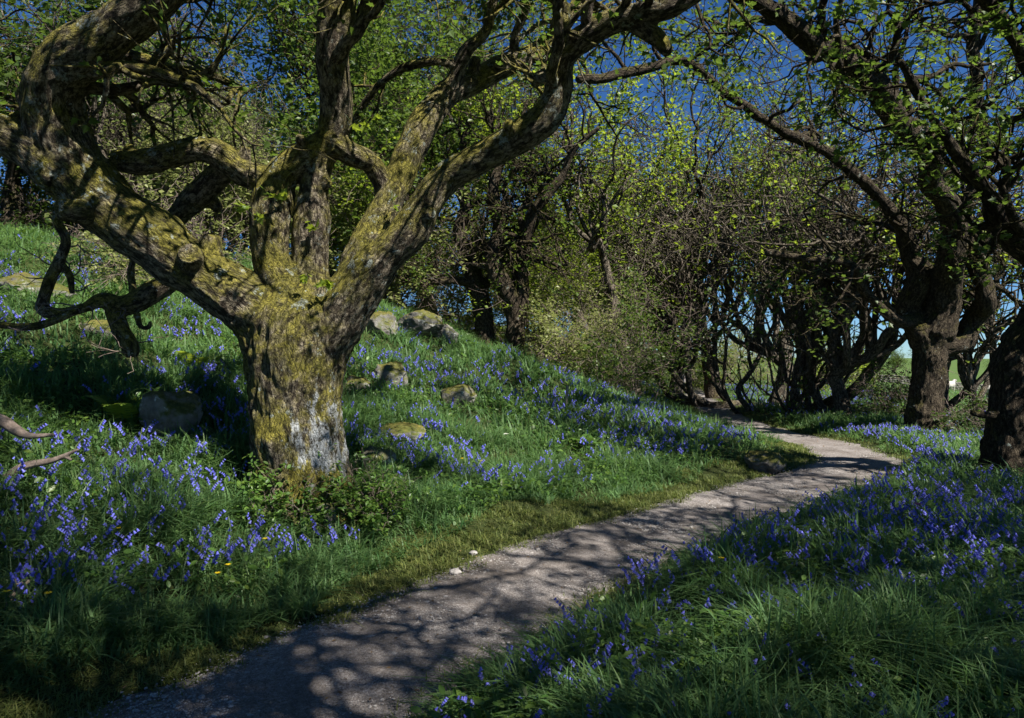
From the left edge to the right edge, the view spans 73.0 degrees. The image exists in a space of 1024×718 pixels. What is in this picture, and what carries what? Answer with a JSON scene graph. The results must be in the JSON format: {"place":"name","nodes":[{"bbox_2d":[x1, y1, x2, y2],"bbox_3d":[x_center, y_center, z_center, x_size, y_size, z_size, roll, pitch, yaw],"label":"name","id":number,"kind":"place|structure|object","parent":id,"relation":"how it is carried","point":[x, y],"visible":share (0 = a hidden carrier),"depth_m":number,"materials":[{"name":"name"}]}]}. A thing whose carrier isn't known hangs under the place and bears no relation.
{"place":"outdoors","nodes":[
{"label":"outdoors","id":0,"kind":"place"},
{"bbox_2d":[70,379,903,717],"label":"path","id":1,"kind":"structure","parent":0,"point":[298,675],"depth_m":4.40,"materials":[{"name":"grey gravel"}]},
{"bbox_2d":[449,568,461,574],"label":"pebble","id":2,"kind":"object","parent":1,"relation":"on","point":[455,571],"visible":0.98,"depth_m":5.20,"materials":[{"name":"stone"}]},
{"bbox_2d":[0,221,1023,717],"bbox_3d":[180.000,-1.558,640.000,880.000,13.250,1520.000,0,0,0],"label":"ground","id":3,"kind":"structure","parent":0,"point":[478,521],"depth_m":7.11,"materials":[{"name":"green plant"}]},
{"bbox_2d":[4,578,29,609],"bbox_3d":[-2.759,1.343,3.840,0.164,0.251,0.040,0,0,0],"label":"broken stick","id":4,"kind":"object","parent":3,"relation":"on","point":[27,581],"visible":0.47,"depth_m":3.83,"materials":[{"name":"brown wood"}]},
{"bbox_2d":[0,414,54,439],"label":"fallen branch","id":5,"kind":"object","parent":3,"relation":"on","point":[9,425],"visible":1,"depth_m":5.66,"materials":[{"name":"brown wood"}]},
{"bbox_2d":[0,272,76,299],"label":"boulder","id":6,"kind":"object","parent":3,"relation":"on","point":[19,279],"visible":0.34,"depth_m":10.19,"materials":[{"name":"stone"}]},
{"bbox_2d":[0,170,79,236],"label":"hillside shrub","id":7,"kind":"object","parent":3,"relation":"on","point":[33,184],"visible":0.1,"depth_m":17.05,"materials":[{"name":"green plant"}]},
{"bbox_2d":[0,156,81,237],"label":"hillside shrub","id":8,"kind":"object","parent":3,"relation":"on","point":[2,184],"visible":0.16,"depth_m":16.57,"materials":[{"name":"green plant"}]},
{"bbox_2d":[3,448,78,481],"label":"fallen branch","id":9,"kind":"object","parent":3,"relation":"on","point":[35,463],"visible":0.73,"depth_m":5.32,"materials":[{"name":"brown wood"}]},
{"bbox_2d":[0,0,181,228],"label":"leafy tree","id":10,"kind":"object","parent":3,"relation":"on","point":[12,180],"visible":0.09,"depth_m":16.37,"materials":[{"name":"green plant"}]},
{"bbox_2d":[82,320,111,338],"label":"boulder","id":11,"kind":"object","parent":3,"relation":"on","point":[102,322],"visible":0.23,"depth_m":9.40,"materials":[{"name":"green stone"}]},
{"bbox_2d":[0,0,209,127],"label":"leafy tree","id":12,"kind":"object","parent":3,"relation":"on","point":[25,29],"visible":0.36,"depth_m":13.89,"materials":[{"name":"green plant"}]},
{"bbox_2d":[0,117,215,237],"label":"hillside shrub","id":13,"kind":"object","parent":3,"relation":"on","point":[37,211],"visible":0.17,"depth_m":16.55,"materials":[{"name":"green plant"}]},
{"bbox_2d":[0,0,219,249],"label":"bare tree","id":14,"kind":"object","parent":3,"relation":"on","point":[93,100],"visible":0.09,"depth_m":15.98,"materials":[{"name":"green plant"}]},
{"bbox_2d":[80,394,141,417],"bbox_3d":[-4.000,0.477,7.147,0.857,0.256,0.665,0,0,32],"label":"boulder","id":15,"kind":"object","parent":3,"relation":"on","point":[121,408],"visible":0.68,"depth_m":6.99,"materials":[{"name":"green stone"}]},
{"bbox_2d":[34,141,253,294],"bbox_3d":[-6.935,-2.387,13.222,4.061,3.125,4.504,0,0,25],"label":"hillside shrub","id":16,"kind":"object","parent":3,"relation":"on","point":[118,260],"visible":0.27,"depth_m":12.61,"materials":[{"name":"green plant"}]},
{"bbox_2d":[0,0,287,237],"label":"leafy tree","id":17,"kind":"object","parent":3,"relation":"on","point":[187,51],"visible":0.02,"depth_m":20.15,"materials":[{"name":"green plant"}]},
{"bbox_2d":[138,390,202,436],"bbox_3d":[-3.559,0.633,7.234,0.636,0.631,0.607,0,0,0],"label":"boulder","id":18,"kind":"object","parent":3,"relation":"on","point":[165,409],"visible":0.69,"depth_m":7.01,"materials":[{"name":"grey stone"}]},
{"bbox_2d":[48,100,292,267],"bbox_3d":[-7.439,-3.516,16.177,4.466,6.029,6.179,0,0,0],"label":"hillside shrub","id":19,"kind":"object","parent":3,"relation":"on","point":[229,237],"visible":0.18,"depth_m":16.06,"materials":[{"name":"green plant"}]},
{"bbox_2d":[33,1,311,183],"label":"bare tree","id":20,"kind":"object","parent":3,"relation":"on","point":[205,58],"visible":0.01,"depth_m":20.66,"materials":[{"name":"green plant"}]},
{"bbox_2d":[66,1,307,239],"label":"pale tree","id":21,"kind":"object","parent":3,"relation":"on","point":[191,130],"visible":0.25,"depth_m":15.16,"materials":[{"name":"green plant"}]},
{"bbox_2d":[169,351,231,366],"bbox_3d":[-4.045,0.006,8.955,0.756,0.217,0.579,0,0,-39],"label":"boulder","id":22,"kind":"object","parent":3,"relation":"on","point":[185,353],"visible":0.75,"depth_m":8.83,"materials":[{"name":"green stone"}]},
{"bbox_2d":[70,2,335,256],"bbox_3d":[-10.326,-6.947,23.651,6.231,10.498,10.917,0,0,10],"label":"bare tree","id":23,"kind":"object","parent":3,"relation":"on","point":[242,234],"visible":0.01,"depth_m":22.87,"materials":[{"name":"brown plant"}]},
{"bbox_2d":[144,45,344,257],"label":"pale tree","id":24,"kind":"object","parent":3,"relation":"on","point":[246,225],"visible":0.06,"depth_m":17.90,"materials":[{"name":"green plant"}]},
{"bbox_2d":[156,34,389,261],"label":"leafy tree","id":25,"kind":"object","parent":3,"relation":"on","point":[269,107],"visible":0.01,"depth_m":30.46,"materials":[{"name":"green plant"}]},
{"bbox_2d":[231,442,352,534],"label":"leafy shrub","id":26,"kind":"object","parent":3,"relation":"on","point":[264,500],"visible":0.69,"depth_m":5.94,"materials":[{"name":"green plant"}]},
{"bbox_2d":[314,497,337,524],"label":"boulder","id":27,"kind":"object","parent":3,"relation":"on","point":[329,518],"visible":0.2,"depth_m":6.09,"materials":[{"name":"stone"}]},
{"bbox_2d":[177,0,507,274],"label":"overhanging tree","id":28,"kind":"object","parent":3,"relation":"on","point":[283,46],"visible":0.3,"depth_m":22.21,"materials":[{"name":"green plant"}]},
{"bbox_2d":[245,39,449,303],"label":"bright tree","id":29,"kind":"object","parent":3,"relation":"on","point":[278,78],"visible":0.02,"depth_m":25.39,"materials":[{"name":"green plant"}]},
{"bbox_2d":[343,375,369,393],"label":"boulder","id":30,"kind":"object","parent":3,"relation":"on","point":[364,381],"visible":0.38,"depth_m":9.94,"materials":[{"name":"stone"}]},
{"bbox_2d":[233,128,490,322],"bbox_3d":[-4.696,-2.997,19.517,9.672,6.760,7.848,0,0,-27],"label":"hillside shrub","id":31,"kind":"object","parent":3,"relation":"on","point":[396,296],"visible":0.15,"depth_m":18.64,"materials":[{"name":"green plant"}]},
{"bbox_2d":[289,115,436,302],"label":"bright tree","id":32,"kind":"object","parent":3,"relation":"on","point":[359,203],"visible":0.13,"depth_m":19.37,"materials":[{"name":"green plant"}]},
{"bbox_2d":[242,0,493,294],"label":"leafy tree","id":33,"kind":"object","parent":3,"relation":"on","point":[399,123],"visible":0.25,"depth_m":19.36,"materials":[{"name":"green plant"}]},
{"bbox_2d":[353,445,395,472],"bbox_3d":[-1.545,1.169,7.568,0.522,0.443,0.485,0,0,38],"label":"boulder","id":34,"kind":"object","parent":3,"relation":"on","point":[386,456],"visible":0.34,"depth_m":7.46,"materials":[{"name":"stone"}]},
{"bbox_2d":[325,451,429,538],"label":"leafy shrub","id":35,"kind":"object","parent":3,"relation":"on","point":[371,503],"visible":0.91,"depth_m":6.14,"materials":[{"name":"green plant"}]},
{"bbox_2d":[365,311,397,339],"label":"boulder","id":36,"kind":"object","parent":3,"relation":"on","point":[383,320],"visible":0.52,"depth_m":13.06,"materials":[{"name":"grey stone"}]},
{"bbox_2d":[289,211,486,330],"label":"hillside shrub","id":37,"kind":"object","parent":3,"relation":"on","point":[401,273],"visible":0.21,"depth_m":19.33,"materials":[{"name":"green plant"}]},
{"bbox_2d":[370,361,407,389],"bbox_3d":[-1.915,0.354,10.734,0.540,0.654,0.486,0,0,-35],"label":"boulder","id":38,"kind":"object","parent":3,"relation":"on","point":[394,370],"visible":0.58,"depth_m":10.60,"materials":[{"name":"stone"}]},
{"bbox_2d":[379,422,425,446],"bbox_3d":[-1.363,0.956,8.542,0.623,0.343,0.587,0,0,35],"label":"boulder","id":39,"kind":"object","parent":3,"relation":"on","point":[407,428],"visible":0.42,"depth_m":8.37,"materials":[{"name":"green stone"}]},
{"bbox_2d":[262,0,575,313],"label":"overhanging tree","id":40,"kind":"object","parent":3,"relation":"on","point":[428,47],"visible":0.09,"depth_m":24.90,"materials":[{"name":"green plant"}]},
{"bbox_2d":[397,309,443,336],"bbox_3d":[-1.901,-0.698,14.399,1.023,0.650,0.872,0,0,0],"label":"boulder","id":41,"kind":"object","parent":3,"relation":"on","point":[422,320],"visible":0.75,"depth_m":14.09,"materials":[{"name":"grey stone"}]},
{"bbox_2d":[289,179,551,333],"bbox_3d":[-3.036,-2.879,24.391,9.324,7.898,9.258,0,0,0],"label":"hillside shrub","id":42,"kind":"object","parent":3,"relation":"on","point":[471,313],"visible":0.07,"depth_m":23.26,"materials":[{"name":"green plant"}]},
{"bbox_2d":[0,0,843,536],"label":"ancient tree","id":43,"kind":"object","parent":3,"relation":"on","point":[296,320],"visible":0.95,"depth_m":6.16,"materials":[{"name":"brown plant"}]},
{"bbox_2d":[328,37,532,345],"bbox_3d":[-1.662,-4.800,19.185,4.512,9.426,5.932,0,0,35],"label":"gnarled tree","id":44,"kind":"object","parent":3,"relation":"on","point":[484,325],"visible":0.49,"depth_m":19.25,"materials":[{"name":"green plant"}]},
{"bbox_2d":[435,696,448,714],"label":"bluebell","id":45,"kind":"object","parent":3,"relation":"on","point":[442,702],"visible":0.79,"depth_m":2.95,"materials":[{"name":"purple plant"}]},
{"bbox_2d":[433,323,458,343],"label":"boulder","id":46,"kind":"object","parent":3,"relation":"on","point":[447,330],"visible":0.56,"depth_m":14.34,"materials":[{"name":"grey stone"}]},
{"bbox_2d":[330,117,582,355],"bbox_3d":[-2.204,-2.593,23.774,9.710,10.423,12.734,0,0,0],"label":"hillside shrub","id":47,"kind":"object","parent":3,"relation":"on","point":[491,293],"visible":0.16,"depth_m":20.94,"materials":[{"name":"green plant"}]},
{"bbox_2d":[0,376,915,717],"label":"verge grass","id":48,"kind":"structure","parent":3,"relation":"on","point":[630,504],"depth_m":4.93,"materials":[{"name":"green plant"}]},
{"bbox_2d":[440,383,477,407],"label":"boulder","id":49,"kind":"object","parent":3,"relation":"on","point":[462,391],"visible":0.6,"depth_m":10.60,"materials":[{"name":"grey stone"}]},
{"bbox_2d":[457,694,478,706],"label":"bluebell","id":50,"kind":"object","parent":3,"relation":"on","point":[464,699],"visible":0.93,"depth_m":2.88,"materials":[{"name":"purple plant"}]},
{"bbox_2d":[478,665,491,703],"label":"bluebell","id":51,"kind":"object","parent":3,"relation":"on","point":[480,675],"visible":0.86,"depth_m":3.05,"materials":[{"name":"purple plant"}]},
{"bbox_2d":[387,0,632,336],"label":"overhanging tree","id":52,"kind":"object","parent":3,"relation":"on","point":[577,85],"visible":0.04,"depth_m":29.40,"materials":[{"name":"green plant"}]},
{"bbox_2d":[419,215,600,357],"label":"bright tree","id":53,"kind":"object","parent":3,"relation":"on","point":[531,335],"visible":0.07,"depth_m":25.59,"materials":[{"name":"green plant"}]},
{"bbox_2d":[0,232,1023,645],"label":"bluebell drift","id":54,"kind":"object","parent":3,"relation":"on","point":[864,556],"visible":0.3,"depth_m":6.02,"materials":[{"name":"purple plant"}]},
{"bbox_2d":[0,224,1023,717],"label":"undergrowth","id":55,"kind":"object","parent":3,"relation":"on","point":[592,642],"visible":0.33,"depth_m":4.82,"materials":[{"name":"green plant"}]},
{"bbox_2d":[418,4,625,354],"bbox_3d":[0.209,-5.168,18.851,5.249,10.676,5.388,0,0,39],"label":"crooked tree","id":56,"kind":"object","parent":3,"relation":"on","point":[512,294],"visible":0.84,"depth_m":18.68,"materials":[{"name":"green plant"}]},
{"bbox_2d":[530,707,543,717],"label":"bluebell","id":57,"kind":"object","parent":3,"relation":"on","point":[539,712],"visible":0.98,"depth_m":2.65,"materials":[{"name":"purple plant"}]},
{"bbox_2d":[528,649,546,673],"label":"bluebell","id":58,"kind":"object","parent":3,"relation":"on","point":[531,653],"visible":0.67,"depth_m":3.17,"materials":[{"name":"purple plant"}]},
{"bbox_2d":[451,189,634,347],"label":"bright tree","id":59,"kind":"object","parent":3,"relation":"on","point":[571,251],"visible":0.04,"depth_m":34.24,"materials":[{"name":"green plant"}]},
{"bbox_2d":[538,663,560,686],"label":"bluebell","id":60,"kind":"object","parent":3,"relation":"on","point":[544,669],"visible":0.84,"depth_m":3.06,"materials":[{"name":"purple plant"}]},
{"bbox_2d":[547,645,565,670],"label":"bluebell","id":61,"kind":"object","parent":3,"relation":"on","point":[553,655],"visible":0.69,"depth_m":3.11,"materials":[{"name":"purple plant"}]},
{"bbox_2d":[424,169,690,385],"bbox_3d":[0.998,-2.492,23.833,9.261,10.216,8.999,0,0,0],"label":"hillside shrub","id":62,"kind":"object","parent":3,"relation":"on","point":[570,255],"visible":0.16,"depth_m":23.12,"materials":[{"name":"green plant"}]},
{"bbox_2d":[554,596,570,617],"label":"bluebell","id":63,"kind":"object","parent":3,"relation":"on","point":[557,601],"visible":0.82,"depth_m":3.94,"materials":[{"name":"purple plant"}]},
{"bbox_2d":[462,264,665,393],"bbox_3d":[1.209,-0.554,19.181,6.453,5.147,6.037,0,0,0],"label":"hawthorn shrub","id":64,"kind":"object","parent":3,"relation":"on","point":[559,337],"visible":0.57,"depth_m":18.43,"materials":[{"name":"green plant"}]},
{"bbox_2d":[461,217,669,367],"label":"bright tree","id":65,"kind":"object","parent":3,"relation":"on","point":[602,295],"visible":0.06,"depth_m":35.02,"materials":[{"name":"green plant"}]},
{"bbox_2d":[404,3,733,396],"bbox_3d":[1.190,-5.060,20.954,10.112,13.196,7.827,0,0,33],"label":"airy tree","id":66,"kind":"object","parent":3,"relation":"on","point":[597,238],"visible":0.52,"depth_m":19.59,"materials":[{"name":"green plant"}]},
{"bbox_2d":[496,229,666,383],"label":"hillside shrub","id":67,"kind":"object","parent":3,"relation":"on","point":[574,281],"visible":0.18,"depth_m":26.07,"materials":[{"name":"green plant"}]},
{"bbox_2d":[573,434,603,445],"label":"broadleaf plant","id":68,"kind":"object","parent":3,"relation":"on","point":[589,438],"visible":0.74,"depth_m":9.57,"materials":[{"name":"green plant"}]},
{"bbox_2d":[591,625,600,656],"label":"bluebell","id":69,"kind":"object","parent":3,"relation":"on","point":[599,635],"visible":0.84,"depth_m":3.38,"materials":[{"name":"purple plant"}]},
{"bbox_2d":[506,46,693,364],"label":"airy tree","id":70,"kind":"object","parent":3,"relation":"on","point":[581,249],"visible":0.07,"depth_m":31.49,"materials":[{"name":"green plant"}]},
{"bbox_2d":[579,666,630,689],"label":"broadleaf plant","id":71,"kind":"object","parent":3,"relation":"on","point":[605,670],"visible":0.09,"depth_m":3.10,"materials":[{"name":"green plant"}]},
{"bbox_2d":[592,683,618,716],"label":"bluebell","id":72,"kind":"object","parent":3,"relation":"on","point":[608,699],"visible":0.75,"depth_m":2.71,"materials":[{"name":"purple plant"}]},
{"bbox_2d":[600,641,612,666],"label":"bluebell","id":73,"kind":"object","parent":3,"relation":"on","point":[608,650],"visible":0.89,"depth_m":3.19,"materials":[{"name":"purple plant"}]},
{"bbox_2d":[532,286,695,392],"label":"hillside shrub","id":74,"kind":"object","parent":3,"relation":"on","point":[632,351],"visible":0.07,"depth_m":29.42,"materials":[{"name":"green plant"}]},
{"bbox_2d":[583,190,682,332],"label":"bright tree","id":75,"kind":"object","parent":3,"relation":"on","point":[633,254],"visible":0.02,"depth_m":38.88,"materials":[{"name":"green plant"}]},
{"bbox_2d":[625,644,641,686],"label":"bluebell","id":76,"kind":"object","parent":3,"relation":"on","point":[630,657],"visible":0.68,"depth_m":3.02,"materials":[{"name":"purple plant"}]},
{"bbox_2d":[608,653,661,686],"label":"broadleaf plant","id":77,"kind":"object","parent":3,"relation":"on","point":[625,661],"visible":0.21,"depth_m":3.17,"materials":[{"name":"green plant"}]},
{"bbox_2d":[630,665,640,686],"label":"bluebell","id":78,"kind":"object","parent":3,"relation":"on","point":[633,675],"visible":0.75,"depth_m":2.87,"materials":[{"name":"blue plant"}]},
{"bbox_2d":[567,155,720,378],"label":"leafy tree","id":79,"kind":"object","parent":3,"relation":"on","point":[651,236],"depth_m":43.21,"materials":[{"name":"green plant"}]},
{"bbox_2d":[586,257,708,393],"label":"slender tree","id":80,"kind":"object","parent":3,"relation":"on","point":[645,313],"visible":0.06,"depth_m":30.72,"materials":[{"name":"green plant"}]},
{"bbox_2d":[551,244,750,402],"bbox_3d":[3.400,-0.149,17.326,4.301,4.971,6.620,0,0,28],"label":"hawthorn shrub","id":81,"kind":"object","parent":3,"relation":"on","point":[596,371],"visible":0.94,"depth_m":16.68,"materials":[{"name":"green plant"}]},
{"bbox_2d":[561,198,748,387],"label":"bright tree","id":82,"kind":"object","parent":3,"relation":"on","point":[677,300],"visible":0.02,"depth_m":39.59,"materials":[{"name":"green plant"}]},
{"bbox_2d":[642,325,745,390],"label":"hillside shrub","id":83,"kind":"object","parent":3,"relation":"on","point":[700,385],"visible":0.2,"depth_m":35.07,"materials":[{"name":"green plant"}]},
{"bbox_2d":[541,8,935,407],"bbox_3d":[6.952,-4.780,24.344,15.456,13.641,11.760,0,0,26],"label":"bare tree","id":84,"kind":"object","parent":3,"relation":"on","point":[676,285],"visible":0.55,"depth_m":23.26,"materials":[{"name":"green plant"}]},
{"bbox_2d":[579,0,900,398],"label":"tall tree","id":85,"kind":"object","parent":3,"relation":"on","point":[709,390],"visible":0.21,"depth_m":26.61,"materials":[{"name":"green plant"}]},
{"bbox_2d":[606,40,884,392],"bbox_3d":[8.627,-5.241,25.655,8.453,14.252,10.921,0,0,-26],"label":"airy tree","id":86,"kind":"object","parent":3,"relation":"on","point":[748,174],"visible":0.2,"depth_m":25.50,"materials":[{"name":"green plant"}]},
{"bbox_2d":[691,303,826,388],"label":"hillside shrub","id":87,"kind":"object","parent":3,"relation":"on","point":[735,352],"visible":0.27,"depth_m":37.25,"materials":[{"name":"green plant"}]},
{"bbox_2d":[744,449,785,473],"bbox_3d":[3.662,1.541,10.005,0.570,0.426,0.525,0,0,27],"label":"boulder","id":88,"kind":"object","parent":3,"relation":"on","point":[766,461],"visible":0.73,"depth_m":9.84,"materials":[{"name":"grey stone"}]},
{"bbox_2d":[530,0,1023,432],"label":"arching tree","id":89,"kind":"object","parent":3,"relation":"on","point":[925,317],"visible":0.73,"depth_m":12.71,"materials":[{"name":"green plant"}]},
{"bbox_2d":[717,311,875,384],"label":"hillside shrub","id":90,"kind":"object","parent":3,"relation":"on","point":[761,359],"visible":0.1,"depth_m":41.47,"materials":[{"name":"green plant"}]},
{"bbox_2d":[797,658,823,697],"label":"bluebell","id":91,"kind":"object","parent":3,"relation":"on","point":[803,663],"visible":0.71,"depth_m":2.90,"materials":[{"name":"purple plant"}]},
{"bbox_2d":[773,340,875,393],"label":"hedge shrub","id":92,"kind":"object","parent":3,"relation":"on","point":[853,376],"visible":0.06,"depth_m":30.13,"materials":[{"name":"green plant"}]},
{"bbox_2d":[696,25,960,390],"bbox_3d":[11.378,-6.077,27.954,11.830,15.987,12.279,0,0,43],"label":"tall tree","id":93,"kind":"object","parent":3,"relation":"on","point":[759,95],"visible":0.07,"depth_m":26.28,"materials":[{"name":"green plant"}]},
{"bbox_2d":[636,0,1023,417],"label":"bare tree","id":94,"kind":"object","parent":3,"relation":"on","point":[968,365],"visible":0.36,"depth_m":16.61,"materials":[{"name":"brown plant"}]},
{"bbox_2d":[680,3,994,415],"bbox_3d":[8.750,-3.000,19.407,6.798,11.453,11.910,0,0,-30],"label":"bare tree","id":95,"kind":"object","parent":3,"relation":"on","point":[806,364],"visible":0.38,"depth_m":18.47,"materials":[{"name":"brown plant"}]},
{"bbox_2d":[849,653,861,712],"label":"bluebell","id":96,"kind":"object","parent":3,"relation":"on","point":[854,675],"visible":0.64,"depth_m":2.80,"materials":[{"name":"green plant"}]},
{"bbox_2d":[751,0,1023,478],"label":"leaning tree","id":97,"kind":"object","parent":3,"relation":"on","point":[1003,414],"visible":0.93,"depth_m":8.29,"materials":[{"name":"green plant"}]},
{"bbox_2d":[887,347,910,369],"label":"leafy tree","id":98,"kind":"object","parent":3,"relation":"on","point":[894,355],"visible":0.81,"depth_m":188.01,"materials":[{"name":"green plant"}]},
{"bbox_2d":[817,371,982,391],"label":"drystone wall","id":99,"kind":"structure","parent":3,"relation":"on","point":[958,385],"depth_m":94.47,"materials":[{"name":"stone"}]},
{"bbox_2d":[846,350,960,416],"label":"hedge shrub","id":100,"kind":"object","parent":3,"relation":"on","point":[886,402],"visible":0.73,"depth_m":16.70,"materials":[{"name":"green plant"}]},
{"bbox_2d":[930,694,948,716],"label":"bluebell","id":101,"kind":"object","parent":3,"relation":"on","point":[946,702],"visible":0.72,"depth_m":2.60,"materials":[{"name":"blue plant"}]},
{"bbox_2d":[949,379,956,391],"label":"sheep","id":102,"kind":"object","parent":3,"relation":"on","point":[951,383],"visible":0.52,"depth_m":42.89},
{"bbox_2d":[930,386,988,435],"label":"hedge shrub","id":103,"kind":"object","parent":3,"relation":"on","point":[967,423],"visible":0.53,"depth_m":13.53,"materials":[{"name":"green plant"}]},
{"bbox_2d":[944,644,1023,684],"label":"fern","id":104,"kind":"object","parent":3,"relation":"on","point":[1001,666],"visible":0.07,"depth_m":3.00,"materials":[{"name":"green plant"}]},
{"bbox_2d":[0,0,1023,358],"label":"sky","id":105,"kind":"structure","parent":0,"point":[784,71],"materials":[{"name":"blue"}]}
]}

